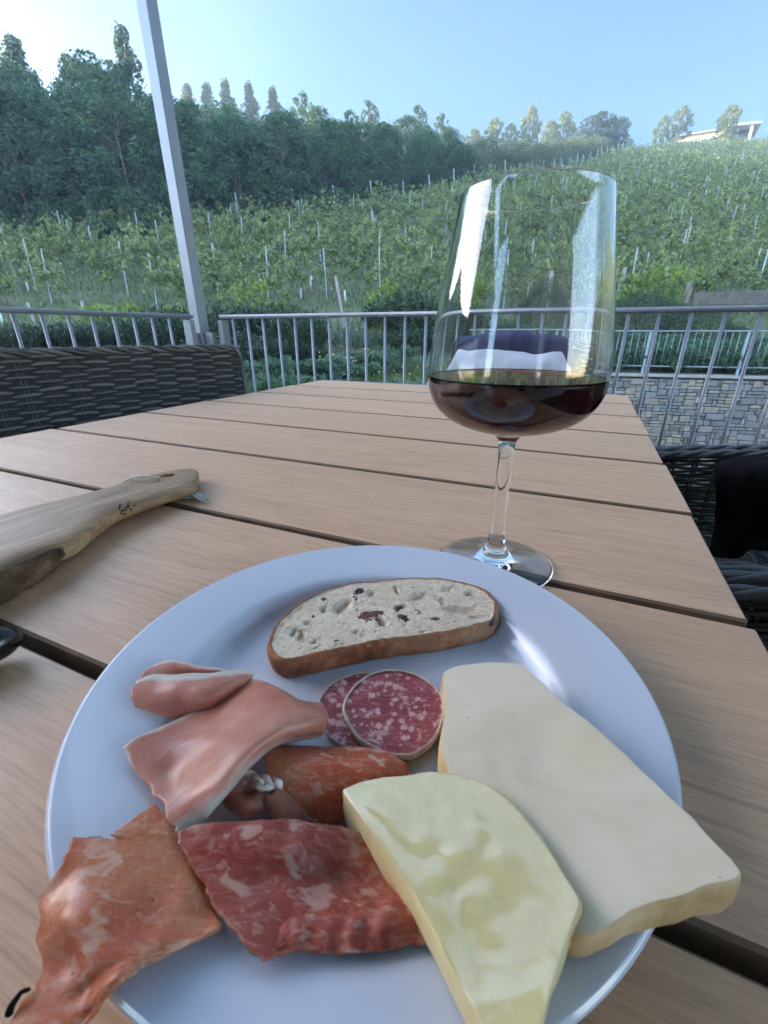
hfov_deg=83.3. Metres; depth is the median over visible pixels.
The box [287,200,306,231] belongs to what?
grapevine
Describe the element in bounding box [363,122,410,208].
oak tree
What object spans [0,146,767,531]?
ground
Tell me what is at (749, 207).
grapevine
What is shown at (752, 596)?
wicker armchair
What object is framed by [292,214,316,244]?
grapevine
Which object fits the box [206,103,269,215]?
robinia tree
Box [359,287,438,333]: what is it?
rosemary bush
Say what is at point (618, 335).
round bush
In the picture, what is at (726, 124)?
sunlit tree
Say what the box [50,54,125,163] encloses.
oak tree
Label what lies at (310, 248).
grapevine
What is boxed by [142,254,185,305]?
grapevine
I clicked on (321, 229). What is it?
grapevine
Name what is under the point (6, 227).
grapevine
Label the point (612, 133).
dark round tree
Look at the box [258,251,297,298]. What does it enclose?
grapevine
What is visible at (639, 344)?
juniper bush
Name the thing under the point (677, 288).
young vine
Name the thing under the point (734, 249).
grapevine
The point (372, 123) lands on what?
oak tree
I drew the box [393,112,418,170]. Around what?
robinia tree
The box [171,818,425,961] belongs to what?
salami slice
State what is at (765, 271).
grapevine
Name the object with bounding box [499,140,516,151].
scrub bush
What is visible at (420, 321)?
rosemary bush
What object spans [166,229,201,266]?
grapevine
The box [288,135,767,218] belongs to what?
distant vines
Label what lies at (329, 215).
grapevine
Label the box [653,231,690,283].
grapevine
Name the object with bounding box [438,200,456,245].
grapevine
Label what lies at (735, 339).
juniper bush
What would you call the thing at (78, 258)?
grapevine
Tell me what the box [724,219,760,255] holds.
grapevine
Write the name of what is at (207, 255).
grapevine
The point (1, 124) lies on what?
oak tree
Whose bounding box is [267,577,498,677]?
bread slice
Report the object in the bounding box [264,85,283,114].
poplar tree
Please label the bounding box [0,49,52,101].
robinia tree
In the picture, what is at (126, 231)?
grapevine
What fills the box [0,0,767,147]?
sky
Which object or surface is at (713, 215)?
grapevine
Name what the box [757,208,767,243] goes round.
grapevine
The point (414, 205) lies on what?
grapevine
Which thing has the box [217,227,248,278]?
grapevine
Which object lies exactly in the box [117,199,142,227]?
grapevine
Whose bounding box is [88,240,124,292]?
grapevine
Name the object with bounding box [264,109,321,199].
robinia tree
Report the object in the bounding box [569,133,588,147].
scrub bush
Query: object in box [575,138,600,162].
scrub bush
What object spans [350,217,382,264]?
grapevine
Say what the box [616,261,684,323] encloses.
young vine
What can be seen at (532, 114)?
sunlit tree
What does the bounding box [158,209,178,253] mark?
grapevine
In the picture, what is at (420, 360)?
flowering shrub
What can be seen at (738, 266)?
grapevine
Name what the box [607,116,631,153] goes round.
dark round tree
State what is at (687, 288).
wooden stake
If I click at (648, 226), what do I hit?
grapevine
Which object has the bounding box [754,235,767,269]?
grapevine
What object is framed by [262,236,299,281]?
grapevine
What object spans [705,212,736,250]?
grapevine
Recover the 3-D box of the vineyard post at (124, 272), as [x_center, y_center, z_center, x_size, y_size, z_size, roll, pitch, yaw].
[-12.033,-11.153,19.988,0.038,2.400,0.035,3,22,5]
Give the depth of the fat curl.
0.15 m
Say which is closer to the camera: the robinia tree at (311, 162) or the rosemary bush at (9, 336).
the rosemary bush at (9, 336)
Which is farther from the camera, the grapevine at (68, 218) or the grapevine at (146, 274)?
the grapevine at (68, 218)
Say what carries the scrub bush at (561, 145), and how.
on the ground at (86, 294)
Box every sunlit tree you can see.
[465,128,483,150]
[484,117,503,151]
[500,123,520,145]
[520,104,542,144]
[540,120,558,144]
[551,110,576,140]
[624,137,635,148]
[711,103,742,146]
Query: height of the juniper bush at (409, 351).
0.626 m
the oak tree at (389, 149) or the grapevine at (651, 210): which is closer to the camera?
the grapevine at (651, 210)
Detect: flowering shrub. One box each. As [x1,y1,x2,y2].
[319,345,373,363]
[331,325,383,348]
[354,322,401,345]
[359,371,406,382]
[386,375,426,384]
[391,354,427,373]
[392,364,428,383]
[406,351,430,375]
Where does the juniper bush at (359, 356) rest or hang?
on the ground at (86, 294)
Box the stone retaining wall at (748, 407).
[607,372,767,485]
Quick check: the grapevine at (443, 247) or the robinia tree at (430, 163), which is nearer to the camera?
the grapevine at (443, 247)
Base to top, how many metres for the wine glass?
0.235 m
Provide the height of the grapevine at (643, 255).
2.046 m
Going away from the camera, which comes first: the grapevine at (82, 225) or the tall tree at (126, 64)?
the grapevine at (82, 225)
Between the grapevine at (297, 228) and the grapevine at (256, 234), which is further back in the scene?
the grapevine at (297, 228)
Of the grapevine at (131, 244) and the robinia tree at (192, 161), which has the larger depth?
the robinia tree at (192, 161)
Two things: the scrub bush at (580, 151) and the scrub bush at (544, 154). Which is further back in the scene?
the scrub bush at (580, 151)
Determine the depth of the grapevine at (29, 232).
26.08 m
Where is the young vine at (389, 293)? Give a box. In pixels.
[365,277,409,308]
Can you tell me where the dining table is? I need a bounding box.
[0,380,767,1023]
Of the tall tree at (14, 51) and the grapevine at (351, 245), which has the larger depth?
the tall tree at (14, 51)
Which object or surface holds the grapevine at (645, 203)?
on the ground at (86, 294)
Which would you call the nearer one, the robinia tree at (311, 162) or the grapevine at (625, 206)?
the grapevine at (625, 206)
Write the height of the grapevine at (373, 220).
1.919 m
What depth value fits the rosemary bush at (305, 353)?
11.00 m
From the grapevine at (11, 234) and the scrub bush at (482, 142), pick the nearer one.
the grapevine at (11, 234)
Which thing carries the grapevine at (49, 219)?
on the ground at (86, 294)
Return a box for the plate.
[45,545,681,1023]
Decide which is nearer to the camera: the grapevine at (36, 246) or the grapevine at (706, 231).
the grapevine at (36, 246)
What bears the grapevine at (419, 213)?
on the ground at (86, 294)
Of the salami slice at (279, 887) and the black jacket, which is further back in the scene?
the black jacket
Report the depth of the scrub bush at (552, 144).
62.26 m
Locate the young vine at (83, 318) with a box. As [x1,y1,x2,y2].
[52,303,115,326]
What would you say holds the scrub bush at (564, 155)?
on the ground at (86, 294)
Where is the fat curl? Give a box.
[252,774,282,791]
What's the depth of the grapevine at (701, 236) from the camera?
20.74 m
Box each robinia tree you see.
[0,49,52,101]
[0,53,73,195]
[0,71,90,230]
[13,94,127,244]
[39,48,164,224]
[42,49,152,213]
[64,77,170,238]
[124,88,228,229]
[133,85,214,216]
[178,92,215,205]
[195,95,242,146]
[199,108,273,224]
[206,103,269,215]
[226,109,270,203]
[257,106,319,207]
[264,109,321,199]
[294,111,363,217]
[300,103,340,190]
[313,118,368,201]
[329,114,387,208]
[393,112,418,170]
[403,124,448,192]
[403,126,448,194]
[406,125,442,184]
[438,124,465,162]
[443,138,463,165]
[444,141,480,192]
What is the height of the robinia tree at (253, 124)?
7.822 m
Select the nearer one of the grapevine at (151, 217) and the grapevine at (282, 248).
the grapevine at (282, 248)
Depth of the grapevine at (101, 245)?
21.69 m
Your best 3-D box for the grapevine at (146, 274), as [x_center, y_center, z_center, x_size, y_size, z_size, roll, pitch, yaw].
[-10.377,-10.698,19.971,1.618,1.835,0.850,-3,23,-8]
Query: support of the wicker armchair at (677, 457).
on the terrace floor
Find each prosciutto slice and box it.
[123,679,328,830]
[130,659,253,718]
[222,770,318,822]
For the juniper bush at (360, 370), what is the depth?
8.29 m
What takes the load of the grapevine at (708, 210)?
on the ground at (86, 294)
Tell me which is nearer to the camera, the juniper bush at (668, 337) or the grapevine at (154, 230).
the juniper bush at (668, 337)
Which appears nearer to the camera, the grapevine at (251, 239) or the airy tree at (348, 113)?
the grapevine at (251, 239)
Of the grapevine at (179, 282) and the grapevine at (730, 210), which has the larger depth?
the grapevine at (730, 210)
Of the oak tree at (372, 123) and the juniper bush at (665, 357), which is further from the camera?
the oak tree at (372, 123)
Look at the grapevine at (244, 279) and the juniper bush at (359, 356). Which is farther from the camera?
the grapevine at (244, 279)
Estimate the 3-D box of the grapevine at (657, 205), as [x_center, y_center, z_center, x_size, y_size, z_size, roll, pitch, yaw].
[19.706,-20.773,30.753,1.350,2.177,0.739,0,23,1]
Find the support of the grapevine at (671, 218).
on the ground at (86, 294)
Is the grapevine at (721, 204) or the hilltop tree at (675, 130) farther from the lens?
the hilltop tree at (675, 130)
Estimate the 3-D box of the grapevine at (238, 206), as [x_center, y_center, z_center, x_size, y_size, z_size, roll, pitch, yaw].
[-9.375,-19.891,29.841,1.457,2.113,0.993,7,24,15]
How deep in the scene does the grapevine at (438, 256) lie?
21.30 m
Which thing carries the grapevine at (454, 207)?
on the ground at (86, 294)
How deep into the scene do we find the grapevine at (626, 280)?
16.96 m
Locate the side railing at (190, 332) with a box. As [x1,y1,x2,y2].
[0,307,197,347]
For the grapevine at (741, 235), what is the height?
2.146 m
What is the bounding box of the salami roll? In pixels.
[262,744,408,823]
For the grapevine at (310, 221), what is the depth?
27.25 m
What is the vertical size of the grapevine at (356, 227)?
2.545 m
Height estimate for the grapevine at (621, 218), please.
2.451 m
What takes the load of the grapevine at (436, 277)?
on the ground at (86, 294)
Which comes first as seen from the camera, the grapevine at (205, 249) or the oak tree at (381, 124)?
the grapevine at (205, 249)
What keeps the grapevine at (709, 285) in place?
on the ground at (86, 294)
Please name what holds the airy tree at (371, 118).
on the ground at (86, 294)
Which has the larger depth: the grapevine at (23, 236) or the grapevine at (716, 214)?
the grapevine at (716, 214)
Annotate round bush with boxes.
[614,328,621,340]
[615,288,696,336]
[648,304,736,339]
[716,322,752,340]
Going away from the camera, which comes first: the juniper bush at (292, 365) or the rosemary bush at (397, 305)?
the juniper bush at (292, 365)
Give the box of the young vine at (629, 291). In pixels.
[615,272,644,320]
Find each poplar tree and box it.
[181,81,197,116]
[199,80,216,122]
[218,77,239,112]
[239,80,261,134]
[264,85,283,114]
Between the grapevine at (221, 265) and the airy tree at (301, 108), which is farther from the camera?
the airy tree at (301, 108)
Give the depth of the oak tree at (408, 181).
41.87 m
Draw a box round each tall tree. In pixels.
[0,30,47,115]
[53,50,76,102]
[105,20,147,162]
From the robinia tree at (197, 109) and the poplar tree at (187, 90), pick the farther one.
the poplar tree at (187, 90)
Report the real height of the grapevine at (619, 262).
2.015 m
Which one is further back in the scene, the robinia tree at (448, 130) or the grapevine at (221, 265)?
the robinia tree at (448, 130)
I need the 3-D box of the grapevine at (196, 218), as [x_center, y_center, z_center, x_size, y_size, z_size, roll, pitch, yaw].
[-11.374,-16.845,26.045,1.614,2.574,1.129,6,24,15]
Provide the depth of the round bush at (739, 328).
12.28 m
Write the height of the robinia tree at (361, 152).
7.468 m
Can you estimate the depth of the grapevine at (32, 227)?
25.92 m
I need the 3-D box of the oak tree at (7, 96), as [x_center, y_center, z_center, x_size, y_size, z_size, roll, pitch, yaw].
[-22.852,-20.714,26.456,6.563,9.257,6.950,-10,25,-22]
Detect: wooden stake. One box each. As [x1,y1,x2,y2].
[26,302,35,321]
[334,276,345,326]
[616,267,626,299]
[678,269,695,323]
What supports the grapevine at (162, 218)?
on the ground at (86, 294)
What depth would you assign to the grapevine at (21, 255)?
22.25 m
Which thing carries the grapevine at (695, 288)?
on the ground at (86, 294)
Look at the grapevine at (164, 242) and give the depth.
23.72 m
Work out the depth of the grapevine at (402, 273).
17.25 m
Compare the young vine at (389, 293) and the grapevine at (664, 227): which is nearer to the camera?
the young vine at (389, 293)
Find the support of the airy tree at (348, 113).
on the ground at (86, 294)
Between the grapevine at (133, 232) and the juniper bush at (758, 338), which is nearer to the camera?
the juniper bush at (758, 338)
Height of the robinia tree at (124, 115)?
9.140 m
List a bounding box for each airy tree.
[290,90,316,129]
[343,109,363,139]
[359,99,379,142]
[404,104,429,151]
[433,112,448,138]
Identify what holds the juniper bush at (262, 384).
on the ground at (86, 294)
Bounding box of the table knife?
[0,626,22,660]
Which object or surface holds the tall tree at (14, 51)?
on the ground at (86, 294)
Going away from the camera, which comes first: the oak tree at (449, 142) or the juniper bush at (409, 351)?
the juniper bush at (409, 351)
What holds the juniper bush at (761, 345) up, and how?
on the ground at (86, 294)
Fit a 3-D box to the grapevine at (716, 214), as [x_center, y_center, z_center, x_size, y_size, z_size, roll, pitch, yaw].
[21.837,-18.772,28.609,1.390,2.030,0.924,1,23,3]
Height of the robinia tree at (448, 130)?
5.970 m
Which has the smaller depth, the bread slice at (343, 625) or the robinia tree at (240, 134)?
the bread slice at (343, 625)
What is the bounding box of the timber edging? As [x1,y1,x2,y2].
[691,290,767,304]
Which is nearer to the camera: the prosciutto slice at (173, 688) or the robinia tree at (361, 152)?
the prosciutto slice at (173, 688)
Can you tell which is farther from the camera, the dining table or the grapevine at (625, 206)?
the grapevine at (625, 206)
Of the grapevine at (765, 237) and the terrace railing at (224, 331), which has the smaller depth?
the terrace railing at (224, 331)
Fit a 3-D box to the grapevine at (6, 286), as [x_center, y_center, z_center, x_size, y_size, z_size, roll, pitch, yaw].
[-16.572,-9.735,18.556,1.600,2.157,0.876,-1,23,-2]
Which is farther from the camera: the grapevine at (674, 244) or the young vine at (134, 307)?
the grapevine at (674, 244)
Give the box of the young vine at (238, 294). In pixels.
[216,279,285,312]
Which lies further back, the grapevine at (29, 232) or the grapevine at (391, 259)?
the grapevine at (29, 232)
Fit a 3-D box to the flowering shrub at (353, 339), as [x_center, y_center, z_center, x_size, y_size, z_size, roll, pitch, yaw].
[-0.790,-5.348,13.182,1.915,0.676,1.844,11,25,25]
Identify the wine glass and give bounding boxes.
[428,168,616,586]
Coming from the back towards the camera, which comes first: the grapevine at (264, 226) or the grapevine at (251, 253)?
the grapevine at (264, 226)
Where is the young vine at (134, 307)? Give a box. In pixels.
[93,300,143,324]
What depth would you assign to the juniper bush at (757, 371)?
9.86 m
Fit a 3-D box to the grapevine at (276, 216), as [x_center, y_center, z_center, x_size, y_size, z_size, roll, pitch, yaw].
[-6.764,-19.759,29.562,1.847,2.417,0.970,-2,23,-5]
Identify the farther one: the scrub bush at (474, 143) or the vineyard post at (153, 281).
the scrub bush at (474, 143)
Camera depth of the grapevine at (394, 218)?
29.15 m
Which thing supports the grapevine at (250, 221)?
on the ground at (86, 294)
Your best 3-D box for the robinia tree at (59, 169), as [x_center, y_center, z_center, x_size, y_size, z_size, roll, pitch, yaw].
[-19.996,-21.353,27.604,5.983,8.057,6.286,4,23,8]
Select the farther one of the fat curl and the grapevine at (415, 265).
the grapevine at (415, 265)
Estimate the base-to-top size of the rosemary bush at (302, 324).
1.340 m
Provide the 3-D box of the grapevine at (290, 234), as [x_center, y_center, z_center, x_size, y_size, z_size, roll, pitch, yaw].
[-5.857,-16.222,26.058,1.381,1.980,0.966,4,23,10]
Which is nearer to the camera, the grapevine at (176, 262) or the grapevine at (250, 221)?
the grapevine at (176, 262)
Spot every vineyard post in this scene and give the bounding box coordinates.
[22,238,36,290]
[40,248,52,304]
[118,241,128,295]
[148,254,157,309]
[265,246,268,302]
[323,248,326,298]
[379,246,380,302]
[429,247,431,296]
[630,248,637,287]
[750,251,767,314]
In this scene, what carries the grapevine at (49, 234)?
on the ground at (86, 294)
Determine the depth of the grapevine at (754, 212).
30.28 m
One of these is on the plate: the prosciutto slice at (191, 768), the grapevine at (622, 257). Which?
the prosciutto slice at (191, 768)
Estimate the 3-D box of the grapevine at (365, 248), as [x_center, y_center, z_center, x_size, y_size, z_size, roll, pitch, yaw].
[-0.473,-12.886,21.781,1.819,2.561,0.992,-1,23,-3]
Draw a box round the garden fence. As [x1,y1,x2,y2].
[614,330,767,375]
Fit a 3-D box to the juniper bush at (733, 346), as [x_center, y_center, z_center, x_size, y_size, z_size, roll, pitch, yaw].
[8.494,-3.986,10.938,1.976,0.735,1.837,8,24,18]
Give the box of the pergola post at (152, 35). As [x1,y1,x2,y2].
[136,0,216,344]
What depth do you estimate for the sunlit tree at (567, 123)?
96.93 m
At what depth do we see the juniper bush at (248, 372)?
7.79 m
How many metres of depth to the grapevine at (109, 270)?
17.78 m
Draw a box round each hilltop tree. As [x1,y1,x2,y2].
[651,115,671,143]
[663,105,694,143]
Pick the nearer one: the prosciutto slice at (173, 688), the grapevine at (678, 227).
the prosciutto slice at (173, 688)
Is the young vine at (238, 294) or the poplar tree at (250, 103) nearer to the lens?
the young vine at (238, 294)
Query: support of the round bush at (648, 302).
on the ground at (86, 294)
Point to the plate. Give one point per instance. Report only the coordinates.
(571, 657)
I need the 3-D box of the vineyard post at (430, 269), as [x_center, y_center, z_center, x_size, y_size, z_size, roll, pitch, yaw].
[2.122,-10.829,19.768,0.037,2.400,0.033,4,21,6]
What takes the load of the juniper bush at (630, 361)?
on the ground at (86, 294)
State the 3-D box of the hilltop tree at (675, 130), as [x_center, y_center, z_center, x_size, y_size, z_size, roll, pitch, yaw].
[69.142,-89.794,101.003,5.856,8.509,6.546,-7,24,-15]
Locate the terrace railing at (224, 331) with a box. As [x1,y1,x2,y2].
[217,305,767,519]
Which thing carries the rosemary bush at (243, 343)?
on the ground at (86, 294)
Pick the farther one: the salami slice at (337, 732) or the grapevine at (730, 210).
the grapevine at (730, 210)
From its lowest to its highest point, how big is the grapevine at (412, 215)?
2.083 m
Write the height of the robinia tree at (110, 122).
10.210 m
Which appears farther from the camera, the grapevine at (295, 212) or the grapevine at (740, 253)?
the grapevine at (295, 212)
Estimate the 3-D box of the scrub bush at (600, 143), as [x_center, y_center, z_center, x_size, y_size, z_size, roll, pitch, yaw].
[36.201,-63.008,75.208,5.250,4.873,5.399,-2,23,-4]
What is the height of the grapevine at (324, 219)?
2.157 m
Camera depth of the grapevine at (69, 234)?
23.80 m
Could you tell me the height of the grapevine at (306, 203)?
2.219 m
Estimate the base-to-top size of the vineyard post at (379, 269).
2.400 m
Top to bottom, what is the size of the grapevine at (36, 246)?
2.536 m
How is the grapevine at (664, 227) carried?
on the ground at (86, 294)
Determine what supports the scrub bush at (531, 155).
on the ground at (86, 294)
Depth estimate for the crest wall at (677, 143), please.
102.22 m
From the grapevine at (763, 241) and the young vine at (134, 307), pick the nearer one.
the young vine at (134, 307)
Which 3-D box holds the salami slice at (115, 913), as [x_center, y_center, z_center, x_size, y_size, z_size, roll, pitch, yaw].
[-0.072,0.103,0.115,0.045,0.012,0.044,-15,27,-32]
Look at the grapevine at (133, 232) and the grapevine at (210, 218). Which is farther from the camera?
the grapevine at (210, 218)
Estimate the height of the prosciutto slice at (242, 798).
0.011 m
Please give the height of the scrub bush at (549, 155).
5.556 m
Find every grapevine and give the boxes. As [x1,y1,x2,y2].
[0,218,25,252]
[0,220,16,260]
[0,232,35,264]
[0,234,13,272]
[0,242,34,291]
[0,266,16,306]
[3,216,33,239]
[17,224,57,262]
[18,225,47,259]
[21,215,47,240]
[25,248,61,288]
[32,221,71,275]
[33,258,71,302]
[35,219,65,263]
[39,211,63,237]
[52,226,89,272]
[59,214,80,239]
[59,219,87,252]
[71,238,106,290]
[76,228,111,255]
[77,195,106,239]
[78,216,103,238]
[80,227,107,252]
[83,241,126,307]
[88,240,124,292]
[102,198,124,239]
[103,226,131,253]
[108,235,137,272]
[116,214,146,238]
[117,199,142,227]
[120,222,152,266]
[124,223,160,275]
[139,204,160,231]
[140,258,172,292]
[141,229,178,277]
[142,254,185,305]
[146,222,165,249]
[146,231,168,263]
[157,206,173,231]
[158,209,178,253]
[161,254,183,295]
[164,237,179,257]
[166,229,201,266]
[166,262,205,292]
[191,207,200,231]
[191,207,207,238]
[193,225,214,247]
[194,208,213,236]
[195,192,222,227]
[195,235,223,267]
[197,205,231,250]
[197,250,216,296]
[197,252,233,301]
[209,249,241,291]
[213,208,231,231]
[214,220,237,262]
[217,203,239,227]
[217,212,245,242]
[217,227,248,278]
[223,257,259,292]
[229,205,252,233]
[229,222,257,262]
[230,196,255,220]
[234,235,270,296]
[235,218,262,245]
[236,205,258,237]
[241,233,273,278]
[248,194,270,220]
[250,212,273,236]
[252,221,281,251]
[254,212,272,220]
[255,209,283,245]
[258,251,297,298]
[260,262,292,307]
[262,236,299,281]
[266,210,287,248]
[270,201,285,216]
[271,202,295,238]
[273,228,298,260]
[275,224,295,253]
[281,217,300,238]
[284,251,315,300]
[286,202,311,227]
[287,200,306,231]
[289,228,322,276]
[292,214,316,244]
[296,226,322,268]
[299,206,325,243]
[303,200,320,218]
[307,206,329,234]
[310,218,332,248]
[313,253,348,299]
[315,224,344,266]
[317,233,349,273]
[323,205,339,226]
[326,210,344,234]
[329,212,346,232]
[330,214,355,248]
[332,218,364,259]
[339,231,371,279]
[341,209,363,235]
[345,205,368,230]
[345,247,372,296]
[349,213,375,248]
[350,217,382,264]
[355,197,377,234]
[356,226,391,275]
[361,210,387,251]
[365,214,382,232]
[366,221,394,254]
[370,242,418,296]
[371,195,393,219]
[373,252,397,291]
[375,233,398,270]
[379,204,403,240]
[381,210,408,249]
[381,233,413,275]
[388,192,412,230]
[392,225,413,259]
[396,226,425,264]
[397,205,418,235]
[403,251,429,288]
[404,226,436,274]
[405,218,423,237]
[407,192,428,227]
[407,256,445,302]
[410,226,430,258]
[416,203,435,236]
[420,197,442,223]
[420,210,444,233]
[422,254,445,297]
[424,207,454,249]
[424,236,447,265]
[427,238,449,282]
[432,201,455,234]
[437,198,456,232]
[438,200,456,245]
[439,253,448,291]
[447,213,455,231]
[616,244,651,284]
[616,260,623,286]
[616,260,651,297]
[617,192,639,217]
[617,194,631,226]
[617,206,631,238]
[617,213,644,250]
[617,221,639,254]
[617,241,631,268]
[621,193,642,214]
[627,204,647,236]
[627,214,651,237]
[627,241,657,271]
[633,227,664,269]
[634,200,656,223]
[638,217,663,247]
[641,249,688,314]
[642,243,685,301]
[646,198,668,235]
[648,205,676,237]
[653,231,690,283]
[654,190,672,210]
[655,203,669,226]
[658,216,685,249]
[661,229,684,261]
[669,195,694,221]
[669,198,692,242]
[671,264,708,301]
[673,249,701,297]
[674,213,695,240]
[677,232,719,266]
[679,228,714,259]
[682,214,711,257]
[684,196,705,220]
[688,200,711,221]
[692,205,716,250]
[692,246,731,291]
[701,196,729,220]
[701,224,737,257]
[701,254,744,315]
[703,247,738,281]
[704,198,726,220]
[704,220,735,254]
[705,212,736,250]
[708,210,726,236]
[713,252,758,290]
[718,209,737,225]
[719,212,741,230]
[724,201,740,215]
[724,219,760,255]
[728,232,754,258]
[732,239,767,286]
[733,197,758,217]
[733,218,753,245]
[736,198,765,227]
[738,209,765,236]
[742,263,767,314]
[744,251,767,289]
[747,224,767,246]
[748,229,767,255]
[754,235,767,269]
[754,239,767,279]
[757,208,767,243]
[759,264,767,287]
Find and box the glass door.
[731,130,748,139]
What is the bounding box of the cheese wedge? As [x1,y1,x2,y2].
[437,662,740,957]
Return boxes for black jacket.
[709,456,767,558]
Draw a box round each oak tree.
[0,72,74,248]
[0,109,54,235]
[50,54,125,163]
[252,108,317,221]
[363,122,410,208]
[364,120,382,150]
[366,119,404,187]
[370,123,413,199]
[439,131,459,185]
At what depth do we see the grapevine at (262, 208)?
31.30 m
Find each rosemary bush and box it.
[0,321,62,348]
[14,320,104,347]
[63,317,140,346]
[107,302,189,345]
[174,300,266,348]
[178,330,307,366]
[223,298,300,339]
[253,301,332,346]
[254,338,328,362]
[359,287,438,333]
[383,321,434,356]
[394,301,438,335]
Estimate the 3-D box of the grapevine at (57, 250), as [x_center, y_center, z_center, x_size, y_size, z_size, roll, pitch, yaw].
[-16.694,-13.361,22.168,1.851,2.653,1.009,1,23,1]
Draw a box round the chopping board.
[0,469,208,604]
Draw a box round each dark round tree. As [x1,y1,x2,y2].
[572,108,622,155]
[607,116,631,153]
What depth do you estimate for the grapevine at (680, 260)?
18.63 m
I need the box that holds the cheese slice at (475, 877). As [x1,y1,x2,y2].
[343,772,581,1023]
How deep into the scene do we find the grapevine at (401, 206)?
31.20 m
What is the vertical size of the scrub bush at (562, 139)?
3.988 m
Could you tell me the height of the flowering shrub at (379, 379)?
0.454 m
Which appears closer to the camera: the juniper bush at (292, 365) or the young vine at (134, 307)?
the juniper bush at (292, 365)
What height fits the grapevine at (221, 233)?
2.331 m
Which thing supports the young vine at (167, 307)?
on the ground at (86, 294)
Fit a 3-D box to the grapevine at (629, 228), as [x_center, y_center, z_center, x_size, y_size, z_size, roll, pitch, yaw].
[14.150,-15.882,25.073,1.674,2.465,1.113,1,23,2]
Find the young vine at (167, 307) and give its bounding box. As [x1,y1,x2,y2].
[155,302,184,321]
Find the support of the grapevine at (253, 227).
on the ground at (86, 294)
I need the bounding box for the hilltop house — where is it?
[673,121,761,142]
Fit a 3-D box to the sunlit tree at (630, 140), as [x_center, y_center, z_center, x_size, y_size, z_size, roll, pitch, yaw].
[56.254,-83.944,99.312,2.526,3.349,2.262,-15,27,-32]
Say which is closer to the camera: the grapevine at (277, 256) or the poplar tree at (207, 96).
the grapevine at (277, 256)
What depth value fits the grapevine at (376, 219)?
26.99 m
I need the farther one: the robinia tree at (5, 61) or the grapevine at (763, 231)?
the robinia tree at (5, 61)
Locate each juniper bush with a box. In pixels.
[243,359,295,381]
[244,354,358,382]
[245,372,322,393]
[274,372,360,385]
[306,361,390,381]
[342,350,411,372]
[373,344,421,363]
[613,348,667,369]
[614,333,648,343]
[614,339,656,352]
[614,347,633,364]
[615,334,675,343]
[626,342,680,349]
[633,342,708,371]
[636,333,696,345]
[644,338,711,351]
[655,347,731,373]
[690,340,761,356]
[692,337,766,343]
[692,349,767,374]
[704,339,732,344]
[708,340,767,356]
[709,345,767,374]
[728,333,767,347]
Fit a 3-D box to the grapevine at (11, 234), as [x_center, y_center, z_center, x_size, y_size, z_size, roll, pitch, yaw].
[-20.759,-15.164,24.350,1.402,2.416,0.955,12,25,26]
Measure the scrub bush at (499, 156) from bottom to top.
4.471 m
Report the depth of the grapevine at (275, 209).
31.25 m
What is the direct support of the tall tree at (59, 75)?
on the ground at (86, 294)
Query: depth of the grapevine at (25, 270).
20.40 m
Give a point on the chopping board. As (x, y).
(39, 543)
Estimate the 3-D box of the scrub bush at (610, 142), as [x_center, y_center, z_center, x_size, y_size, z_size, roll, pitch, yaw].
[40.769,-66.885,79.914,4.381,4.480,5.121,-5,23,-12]
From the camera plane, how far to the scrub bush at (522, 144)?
59.86 m
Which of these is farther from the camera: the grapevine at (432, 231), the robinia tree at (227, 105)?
the robinia tree at (227, 105)
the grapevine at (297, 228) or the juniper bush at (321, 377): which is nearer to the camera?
the juniper bush at (321, 377)
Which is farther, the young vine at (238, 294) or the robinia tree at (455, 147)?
the robinia tree at (455, 147)
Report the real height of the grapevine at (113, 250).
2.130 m
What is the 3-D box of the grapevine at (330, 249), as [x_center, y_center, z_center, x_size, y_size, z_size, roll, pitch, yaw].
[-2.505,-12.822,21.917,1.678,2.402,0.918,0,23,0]
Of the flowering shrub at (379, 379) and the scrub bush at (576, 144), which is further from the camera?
the scrub bush at (576, 144)
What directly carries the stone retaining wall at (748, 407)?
on the yard
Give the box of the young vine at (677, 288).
[647,264,703,317]
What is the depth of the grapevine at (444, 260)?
17.29 m
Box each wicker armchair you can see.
[0,344,247,437]
[655,444,767,632]
[719,566,767,650]
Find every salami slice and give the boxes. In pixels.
[5,836,221,1023]
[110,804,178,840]
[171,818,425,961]
[318,672,372,746]
[342,669,442,760]
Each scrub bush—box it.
[448,143,491,183]
[470,138,485,150]
[471,137,507,173]
[473,136,502,150]
[474,146,509,178]
[489,142,533,172]
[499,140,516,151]
[508,146,539,169]
[509,138,533,159]
[526,140,562,167]
[529,146,552,166]
[534,139,563,164]
[545,141,567,164]
[545,148,569,167]
[555,136,568,142]
[560,139,579,164]
[560,149,579,166]
[564,136,589,164]
[567,147,587,168]
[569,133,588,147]
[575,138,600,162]
[581,133,610,161]
[593,138,610,159]
[595,136,620,150]
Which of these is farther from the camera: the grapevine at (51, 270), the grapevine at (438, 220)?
the grapevine at (438, 220)
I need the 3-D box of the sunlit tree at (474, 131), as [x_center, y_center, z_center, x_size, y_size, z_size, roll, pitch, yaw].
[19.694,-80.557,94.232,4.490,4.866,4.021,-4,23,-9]
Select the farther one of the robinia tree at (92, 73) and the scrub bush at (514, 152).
the scrub bush at (514, 152)
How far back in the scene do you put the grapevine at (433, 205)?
31.19 m
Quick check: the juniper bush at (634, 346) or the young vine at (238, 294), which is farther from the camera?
the young vine at (238, 294)
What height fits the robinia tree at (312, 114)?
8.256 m
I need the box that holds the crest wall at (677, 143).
[636,141,756,151]
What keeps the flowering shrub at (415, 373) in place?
on the ground at (86, 294)

